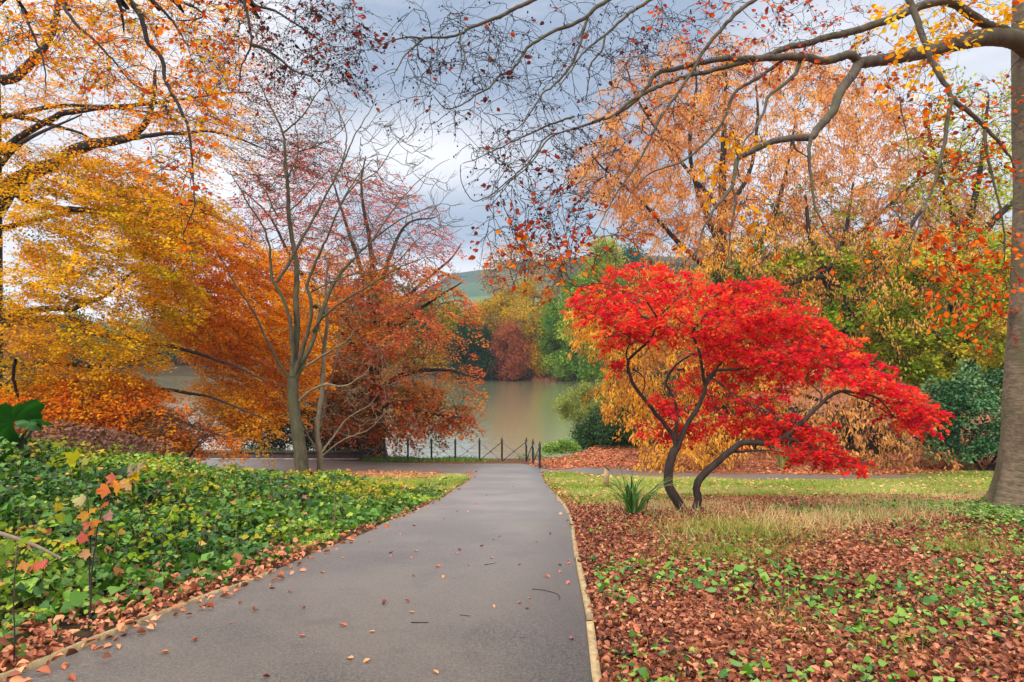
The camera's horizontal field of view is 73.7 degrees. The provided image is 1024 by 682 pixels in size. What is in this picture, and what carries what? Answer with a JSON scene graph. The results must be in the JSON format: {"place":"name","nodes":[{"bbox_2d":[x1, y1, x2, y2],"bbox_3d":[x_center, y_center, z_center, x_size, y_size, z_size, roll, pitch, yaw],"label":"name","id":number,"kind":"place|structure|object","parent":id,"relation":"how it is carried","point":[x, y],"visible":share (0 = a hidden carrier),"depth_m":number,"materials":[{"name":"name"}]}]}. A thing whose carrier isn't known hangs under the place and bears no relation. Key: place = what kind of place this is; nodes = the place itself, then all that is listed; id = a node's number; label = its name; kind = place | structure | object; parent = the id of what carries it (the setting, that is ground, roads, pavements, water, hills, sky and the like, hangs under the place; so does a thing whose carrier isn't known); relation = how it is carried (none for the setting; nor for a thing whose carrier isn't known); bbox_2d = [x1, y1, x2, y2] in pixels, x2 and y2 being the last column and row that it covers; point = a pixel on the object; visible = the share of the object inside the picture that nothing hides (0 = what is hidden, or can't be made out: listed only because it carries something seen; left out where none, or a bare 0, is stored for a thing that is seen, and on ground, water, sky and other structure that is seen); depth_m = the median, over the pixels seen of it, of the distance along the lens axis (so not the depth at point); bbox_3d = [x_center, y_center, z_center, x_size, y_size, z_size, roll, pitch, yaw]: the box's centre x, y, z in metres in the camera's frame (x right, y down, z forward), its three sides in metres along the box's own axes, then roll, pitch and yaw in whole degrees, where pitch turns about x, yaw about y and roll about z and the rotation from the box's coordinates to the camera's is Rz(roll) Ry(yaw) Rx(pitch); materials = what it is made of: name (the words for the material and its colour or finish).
{"place":"outdoors","nodes":[
{"label":"outdoors","id":0,"kind":"place"},
{"bbox_2d":[0,467,592,681],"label":"path","id":1,"kind":"structure","parent":0,"point":[508,638],"depth_m":4.51,"materials":[{"name":"grey asphalt"}]},
{"bbox_2d":[188,460,548,475],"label":"lakeside path","id":2,"kind":"structure","parent":0,"point":[283,465],"depth_m":27.66,"materials":[{"name":"grey asphalt"}]},
{"bbox_2d":[3,375,745,458],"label":"lake","id":3,"kind":"structure","parent":0,"point":[519,411],"depth_m":55.26,"materials":[{"name":"liquid"}]},
{"bbox_2d":[0,0,1012,322],"label":"sky","id":4,"kind":"structure","parent":0,"point":[988,61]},
{"bbox_2d":[0,257,1023,681],"bbox_3d":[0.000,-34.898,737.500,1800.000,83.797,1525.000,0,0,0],"label":"ground","id":5,"kind":"structure","parent":0,"point":[472,289],"depth_m":24.26,"materials":[{"name":"brown soil"}]},
{"bbox_2d":[3,289,16,358],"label":"green leaved tree","id":6,"kind":"object","parent":5,"relation":"on","point":[5,305],"visible":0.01,"depth_m":122.56,"materials":[{"name":"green plant"}]},
{"bbox_2d":[0,399,53,449],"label":"giant rhubarb","id":7,"kind":"object","parent":5,"relation":"on","point":[21,414],"visible":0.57,"depth_m":9.02,"materials":[{"name":"green plant"}]},
{"bbox_2d":[3,313,71,370],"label":"amber leaved tree","id":8,"kind":"object","parent":5,"relation":"on","point":[20,353],"visible":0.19,"depth_m":117.73,"materials":[{"name":"orange plant"}]},
{"bbox_2d":[53,450,96,624],"bbox_3d":[-2.734,1.239,4.289,0.259,1.110,0.150,0,0,26],"label":"maple sapling","id":9,"kind":"object","parent":5,"relation":"on","point":[71,457],"visible":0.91,"depth_m":4.28,"materials":[{"name":"orange plant"}]},
{"bbox_2d":[37,308,115,362],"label":"teal leaved tree","id":10,"kind":"object","parent":5,"relation":"on","point":[76,359],"visible":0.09,"depth_m":121.67,"materials":[{"name":"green plant"}]},
{"bbox_2d":[15,419,180,459],"bbox_3d":[-7.722,1.729,11.201,2.985,1.309,3.731,0,0,0],"label":"withered bracken","id":11,"kind":"object","parent":5,"relation":"on","point":[107,439],"visible":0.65,"depth_m":11.10,"materials":[{"name":"brown plant"}]},
{"bbox_2d":[16,377,198,461],"bbox_3d":[-19.491,3.289,27.531,13.734,3.798,3.562,0,0,0],"label":"dark shrub","id":12,"kind":"object","parent":5,"relation":"on","point":[111,425],"visible":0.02,"depth_m":27.43,"materials":[{"name":"brown plant"}]},
{"bbox_2d":[87,462,145,630],"bbox_3d":[-2.417,1.264,4.136,0.411,1.060,0.101,0,0,8],"label":"maple seedling","id":13,"kind":"object","parent":5,"relation":"on","point":[103,490],"visible":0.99,"depth_m":4.13,"materials":[{"name":"orange plant"}]},
{"bbox_2d":[75,320,170,366],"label":"olive leaved tree","id":14,"kind":"object","parent":5,"relation":"on","point":[109,347],"visible":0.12,"depth_m":118.84,"materials":[{"name":"orange plant"}]},
{"bbox_2d":[0,569,275,679],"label":"timber edging","id":15,"kind":"object","parent":5,"relation":"on","point":[38,662],"visible":0.32,"depth_m":4.06,"materials":[{"name":"beige wood"}]},
{"bbox_2d":[0,539,320,671],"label":"bank leaves","id":16,"kind":"object","parent":5,"relation":"on","point":[43,631],"visible":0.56,"depth_m":4.49,"materials":[{"name":"brown plant"}]},
{"bbox_2d":[130,319,195,365],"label":"green leaved tree","id":17,"kind":"object","parent":5,"relation":"on","point":[173,359],"visible":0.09,"depth_m":119.76,"materials":[{"name":"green plant"}]},
{"bbox_2d":[82,392,246,462],"bbox_3d":[-10.286,2.847,19.983,4.902,2.808,3.024,0,0,0],"label":"twiggy shrub","id":18,"kind":"object","parent":5,"relation":"on","point":[156,431],"visible":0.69,"depth_m":19.85,"materials":[{"name":"brown plant"}]},
{"bbox_2d":[0,0,357,469],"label":"golden beech","id":19,"kind":"object","parent":5,"relation":"on","point":[77,399],"visible":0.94,"depth_m":20.90,"materials":[{"name":"orange plant"}]},
{"bbox_2d":[0,0,403,286],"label":"overhanging beech","id":20,"kind":"object","parent":5,"relation":"on","point":[254,9],"visible":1,"depth_m":7.13,"materials":[{"name":"orange plant"}]},
{"bbox_2d":[168,313,252,365],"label":"rust leaved tree","id":21,"kind":"object","parent":5,"relation":"on","point":[181,361],"visible":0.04,"depth_m":119.16,"materials":[{"name":"orange plant"}]},
{"bbox_2d":[0,436,441,615],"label":"bramble canes","id":22,"kind":"object","parent":5,"relation":"on","point":[68,544],"visible":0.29,"depth_m":7.92,"materials":[{"name":"green plant"}]},
{"bbox_2d":[6,428,445,618],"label":"dry stems","id":23,"kind":"object","parent":5,"relation":"on","point":[334,512],"visible":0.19,"depth_m":7.98,"materials":[{"name":"brown plant"}]},
{"bbox_2d":[0,433,468,656],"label":"ivy carpet","id":24,"kind":"object","parent":5,"relation":"on","point":[29,492],"visible":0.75,"depth_m":6.96,"materials":[{"name":"green plant"}]},
{"bbox_2d":[0,531,62,559],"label":"fallen branch","id":25,"kind":"object","parent":24,"relation":"on","point":[17,538],"visible":0.89,"depth_m":3.96,"materials":[{"name":"brown wood"}]},
{"bbox_2d":[227,313,276,363],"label":"amber leaved tree","id":26,"kind":"object","parent":5,"relation":"on","point":[263,359],"visible":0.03,"depth_m":120.12,"materials":[{"name":"orange plant"}]},
{"bbox_2d":[140,451,368,458],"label":"retaining wall","id":27,"kind":"structure","parent":5,"relation":"on","point":[313,454],"depth_m":30.75,"materials":[{"name":"stone"}]},
{"bbox_2d":[178,458,357,459],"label":"kerb","id":28,"kind":"structure","parent":5,"relation":"on","point":[277,458],"depth_m":30.37,"materials":[{"name":"concrete"}]},
{"bbox_2d":[0,470,597,681],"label":"verge leaves","id":29,"kind":"object","parent":5,"relation":"on","point":[14,676],"visible":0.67,"depth_m":4.72,"materials":[{"name":"brown plant"}]},
{"bbox_2d":[0,536,47,666],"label":"bramble shoot","id":30,"kind":"object","parent":29,"relation":"on","point":[9,548],"visible":1,"depth_m":3.58,"materials":[{"name":"orange plant"}]},
{"bbox_2d":[264,286,343,365],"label":"olive leaved tree","id":31,"kind":"object","parent":5,"relation":"on","point":[307,314],"visible":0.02,"depth_m":117.43,"materials":[{"name":"orange plant"}]},
{"bbox_2d":[232,399,387,450],"bbox_3d":[-10.291,4.391,34.342,8.125,3.254,3.159,0,0,0],"label":"yew hedge","id":32,"kind":"object","parent":5,"relation":"on","point":[286,431],"visible":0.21,"depth_m":33.96,"materials":[{"name":"green plant"}]},
{"bbox_2d":[265,239,407,471],"bbox_3d":[-5.910,0.630,23.246,5.057,8.254,2.507,0,0,0],"label":"young tree","id":33,"kind":"object","parent":5,"relation":"on","point":[317,445],"visible":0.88,"depth_m":23.24,"materials":[{"name":"brown plant"}]},
{"bbox_2d":[212,43,476,472],"bbox_3d":[-5.832,-2.482,22.500,9.396,14.418,4.415,0,0,0],"label":"bare tree","id":34,"kind":"object","parent":5,"relation":"on","point":[297,363],"visible":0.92,"depth_m":22.35,"materials":[{"name":"brown plant"}]},
{"bbox_2d":[306,281,383,364],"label":"green leaved tree","id":35,"kind":"object","parent":5,"relation":"on","point":[339,323],"visible":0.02,"depth_m":115.91,"materials":[{"name":"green plant"}]},
{"bbox_2d":[253,469,442,478],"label":"tree foot leaves","id":36,"kind":"object","parent":5,"relation":"on","point":[369,472],"visible":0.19,"depth_m":23.78,"materials":[{"name":"orange plant"}]},
{"bbox_2d":[216,140,490,457],"bbox_3d":[-7.615,-2.042,32.090,14.371,15.350,9.412,0,0,19],"label":"russet beech","id":37,"kind":"object","parent":5,"relation":"on","point":[377,335],"visible":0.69,"depth_m":30.88,"materials":[{"name":"orange plant"}]},
{"bbox_2d":[146,447,581,461],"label":"bank grass","id":38,"kind":"structure","parent":5,"relation":"on","point":[399,458],"depth_m":29.54,"materials":[{"name":"green plant"}]},
{"bbox_2d":[205,443,548,460],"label":"bank weeds","id":39,"kind":"object","parent":5,"relation":"on","point":[346,449],"visible":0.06,"depth_m":31.58,"materials":[{"name":"green plant"}]},
{"bbox_2d":[345,293,424,367],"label":"amber leaved tree","id":40,"kind":"object","parent":5,"relation":"on","point":[389,363],"visible":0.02,"depth_m":112.73,"materials":[{"name":"orange plant"}]},
{"bbox_2d":[351,470,470,499],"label":"verge grass","id":41,"kind":"structure","parent":5,"relation":"on","point":[432,479],"depth_m":20.76,"materials":[{"name":"green plant"}]},
{"bbox_2d":[389,293,452,368],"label":"green leaved tree","id":42,"kind":"object","parent":5,"relation":"on","point":[414,324],"visible":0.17,"depth_m":111.09,"materials":[{"name":"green plant"}]},
{"bbox_2d":[416,297,476,367],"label":"olive leaved tree","id":43,"kind":"object","parent":5,"relation":"on","point":[455,319],"visible":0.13,"depth_m":110.29,"materials":[{"name":"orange plant"}]},
{"bbox_2d":[360,437,540,467],"bbox_3d":[-2.248,4.646,29.320,8.301,1.523,2.731,0,0,21],"label":"lakeside fence","id":44,"kind":"object","parent":5,"relation":"on","point":[479,442],"visible":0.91,"depth_m":29.57,"materials":[{"name":"black metal"}]},
{"bbox_2d":[442,318,503,380],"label":"dark evergreen","id":45,"kind":"object","parent":5,"relation":"on","point":[482,353],"visible":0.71,"depth_m":102.21,"materials":[{"name":"green plant"}]},
{"bbox_2d":[485,315,532,380],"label":"russet tree","id":46,"kind":"object","parent":5,"relation":"on","point":[510,352],"visible":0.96,"depth_m":101.34,"materials":[{"name":"red plant"}]},
{"bbox_2d":[471,274,570,372],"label":"yellow tree","id":47,"kind":"object","parent":5,"relation":"on","point":[491,307],"visible":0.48,"depth_m":106.23,"materials":[{"name":"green plant"}]},
{"bbox_2d":[473,231,580,322],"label":"tall tree","id":48,"kind":"object","parent":5,"relation":"on","point":[502,284],"visible":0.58,"depth_m":111.60,"materials":[{"name":"orange plant"}]},
{"bbox_2d":[522,341,552,377],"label":"golden tree","id":49,"kind":"object","parent":5,"relation":"on","point":[535,362],"visible":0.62,"depth_m":102.74,"materials":[{"name":"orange plant"}]},
{"bbox_2d":[93,247,1003,350],"bbox_3d":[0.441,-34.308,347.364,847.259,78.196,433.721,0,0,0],"label":"distant wood","id":50,"kind":"object","parent":5,"relation":"on","point":[658,259],"visible":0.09,"depth_m":429.63,"materials":[{"name":"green plant"}]},
{"bbox_2d":[541,438,581,455],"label":"shrub","id":51,"kind":"object","parent":5,"relation":"on","point":[562,446],"visible":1,"depth_m":33.29,"materials":[{"name":"green plant"}]},
{"bbox_2d":[532,275,621,381],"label":"green tree","id":52,"kind":"object","parent":5,"relation":"on","point":[565,367],"visible":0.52,"depth_m":101.05,"materials":[{"name":"green plant"}]},
{"bbox_2d":[556,495,601,681],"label":"timber edging","id":53,"kind":"object","parent":5,"relation":"on","point":[595,665],"visible":0.59,"depth_m":4.47,"materials":[{"name":"beige wood"}]},
{"bbox_2d":[550,379,629,427],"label":"olive shrub","id":54,"kind":"object","parent":5,"relation":"on","point":[567,406],"visible":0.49,"depth_m":37.07,"materials":[{"name":"green plant"}]},
{"bbox_2d":[572,232,629,322],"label":"lime tree","id":55,"kind":"object","parent":5,"relation":"on","point":[597,250],"visible":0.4,"depth_m":112.81,"materials":[{"name":"green plant"}]},
{"bbox_2d":[604,466,608,485],"bbox_3d":[2.609,3.783,18.854,0.139,0.690,0.111,0,0,0],"label":"stub post","id":56,"kind":"object","parent":5,"relation":"on","point":[606,474],"visible":0.82,"depth_m":18.80,"materials":[{"name":"beige wood"}]},
{"bbox_2d":[568,401,657,450],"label":"evergreen shrub","id":57,"kind":"object","parent":5,"relation":"on","point":[591,433],"visible":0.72,"depth_m":35.13,"materials":[{"name":"green plant"}]},
{"bbox_2d":[594,461,682,515],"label":"strap leaved plant","id":58,"kind":"object","parent":5,"relation":"on","point":[631,498],"visible":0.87,"depth_m":10.52,"materials":[{"name":"green plant"}]},
{"bbox_2d":[617,243,661,289],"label":"spruce tree","id":59,"kind":"object","parent":5,"relation":"on","point":[633,258],"visible":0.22,"depth_m":118.54,"materials":[{"name":"green plant"}]},
{"bbox_2d":[604,269,675,371],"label":"green leaved tree","id":60,"kind":"object","parent":5,"relation":"on","point":[631,283],"visible":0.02,"depth_m":107.08,"materials":[{"name":"green plant"}]},
{"bbox_2d":[634,269,712,379],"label":"amber leaved tree","id":61,"kind":"object","parent":5,"relation":"on","point":[662,361],"visible":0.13,"depth_m":101.76,"materials":[{"name":"orange plant"}]},
{"bbox_2d":[389,468,991,506],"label":"lawn leaves","id":62,"kind":"object","parent":5,"relation":"on","point":[891,490],"visible":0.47,"depth_m":19.19,"materials":[{"name":"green plant"}]},
{"bbox_2d":[363,0,1023,511],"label":"beech tree","id":63,"kind":"object","parent":5,"relation":"on","point":[1007,486],"visible":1,"depth_m":7.49,"materials":[{"name":"orange plant"}]},
{"bbox_2d":[629,364,767,434],"bbox_3d":[10.951,3.785,40.079,9.702,5.016,4.775,0,0,0],"label":"back shrub","id":64,"kind":"object","parent":5,"relation":"on","point":[667,393],"visible":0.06,"depth_m":39.52,"materials":[{"name":"orange plant"}]},
{"bbox_2d":[679,261,789,381],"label":"olive leaved tree","id":65,"kind":"object","parent":5,"relation":"on","point":[733,265],"visible":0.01,"depth_m":99.05,"materials":[{"name":"green plant"}]},
{"bbox_2d":[559,260,957,511],"bbox_3d":[4.058,0.811,11.678,6.683,4.383,4.145,0,0,0],"label":"red maple","id":66,"kind":"object","parent":5,"relation":"on","point":[712,339],"visible":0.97,"depth_m":11.18,"materials":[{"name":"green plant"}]},
{"bbox_2d":[529,433,996,477],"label":"leaf litter","id":67,"kind":"object","parent":5,"relation":"on","point":[632,459],"visible":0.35,"depth_m":28.88,"materials":[{"name":"brown plant"}]},
{"bbox_2d":[542,467,994,505],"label":"lawn grass","id":68,"kind":"structure","parent":5,"relation":"on","point":[822,485],"depth_m":19.09,"materials":[{"name":"green plant"}]},
{"bbox_2d":[733,249,824,378],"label":"rust leaved tree","id":69,"kind":"object","parent":5,"relation":"on","point":[773,302],"visible":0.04,"depth_m":95.11,"materials":[{"name":"orange plant"}]},
{"bbox_2d":[766,442,800,468],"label":"ornamental grass","id":70,"kind":"object","parent":5,"relation":"on","point":[782,462],"depth_m":26.22,"materials":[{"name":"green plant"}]},
{"bbox_2d":[562,30,1010,473],"bbox_3d":[12.290,-4.131,29.732,20.643,20.091,12.936,0,0,0],"label":"hickory tree","id":71,"kind":"object","parent":5,"relation":"on","point":[714,447],"visible":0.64,"depth_m":28.78,"materials":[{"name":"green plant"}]},
{"bbox_2d":[558,492,1023,681],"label":"leaf litter","id":72,"kind":"object","parent":5,"relation":"on","point":[901,555],"visible":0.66,"depth_m":4.84,"materials":[{"name":"brown plant"}]},
{"bbox_2d":[581,507,1023,666],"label":"grass tufts","id":73,"kind":"object","parent":5,"relation":"on","point":[748,533],"visible":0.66,"depth_m":6.75,"materials":[{"name":"green plant"}]},
{"bbox_2d":[584,496,1023,681],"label":"ground ivy","id":74,"kind":"object","parent":5,"relation":"on","point":[747,667],"visible":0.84,"depth_m":5.19,"materials":[{"name":"green plant"}]},
{"bbox_2d":[732,400,921,451],"bbox_3d":[15.410,4.436,33.924,10.249,3.132,2.923,0,0,0],"label":"laurel shrub","id":75,"kind":"object","parent":5,"relation":"on","point":[849,438],"visible":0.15,"depth_m":33.71,"materials":[{"name":"brown plant"}]},
{"bbox_2d":[705,168,970,456],"bbox_3d":[13.893,-1.492,29.133,12.070,12.631,7.341,0,0,-20],"label":"green oak","id":76,"kind":"object","parent":5,"relation":"on","point":[822,277],"visible":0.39,"depth_m":27.71,"materials":[{"name":"green plant"}]},
{"bbox_2d":[788,250,892,376],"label":"amber leaved tree","id":77,"kind":"object","parent":5,"relation":"on","point":[818,283],"visible":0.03,"depth_m":92.23,"materials":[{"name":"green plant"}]},
{"bbox_2d":[843,253,944,379],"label":"green leaved tree","id":78,"kind":"object","parent":5,"relation":"on","point":[892,308],"visible":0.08,"depth_m":89.93,"materials":[{"name":"green plant"}]},
{"bbox_2d":[855,54,1012,454],"bbox_3d":[21.548,-3.606,29.305,15.706,17.401,8.503,0,0,-27],"label":"yellowing oak","id":79,"kind":"object","parent":5,"relation":"on","point":[961,349],"visible":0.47,"depth_m":27.76,"materials":[{"name":"yellow plant"}]},
{"bbox_2d":[897,251,993,380],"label":"olive leaved tree","id":80,"kind":"object","parent":5,"relation":"on","point":[945,308],"visible":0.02,"depth_m":87.33,"materials":[{"name":"green plant"}]},
{"bbox_2d":[916,357,1003,470],"bbox_3d":[19.377,2.802,25.535,9.132,4.403,3.722,0,0,0],"label":"rhododendron","id":81,"kind":"object","parent":5,"relation":"on","point":[947,396],"visible":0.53,"depth_m":25.02,"materials":[{"name":"green plant"}]},
{"bbox_2d":[959,251,1009,368],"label":"amber leaved tree","id":82,"kind":"object","parent":5,"relation":"on","point":[987,331],"visible":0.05,"depth_m":85.77,"materials":[{"name":"orange plant"}]},
{"bbox_2d":[542,468,935,479],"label":"side path","id":83,"kind":"structure","parent":0,"point":[679,474],"depth_m":23.73,"materials":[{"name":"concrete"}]},
{"bbox_2d":[571,490,1005,544],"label":"dry grass","id":84,"kind":"structure","parent":0,"point":[824,516],"depth_m":10.35,"materials":[{"name":"plant"}]}
]}

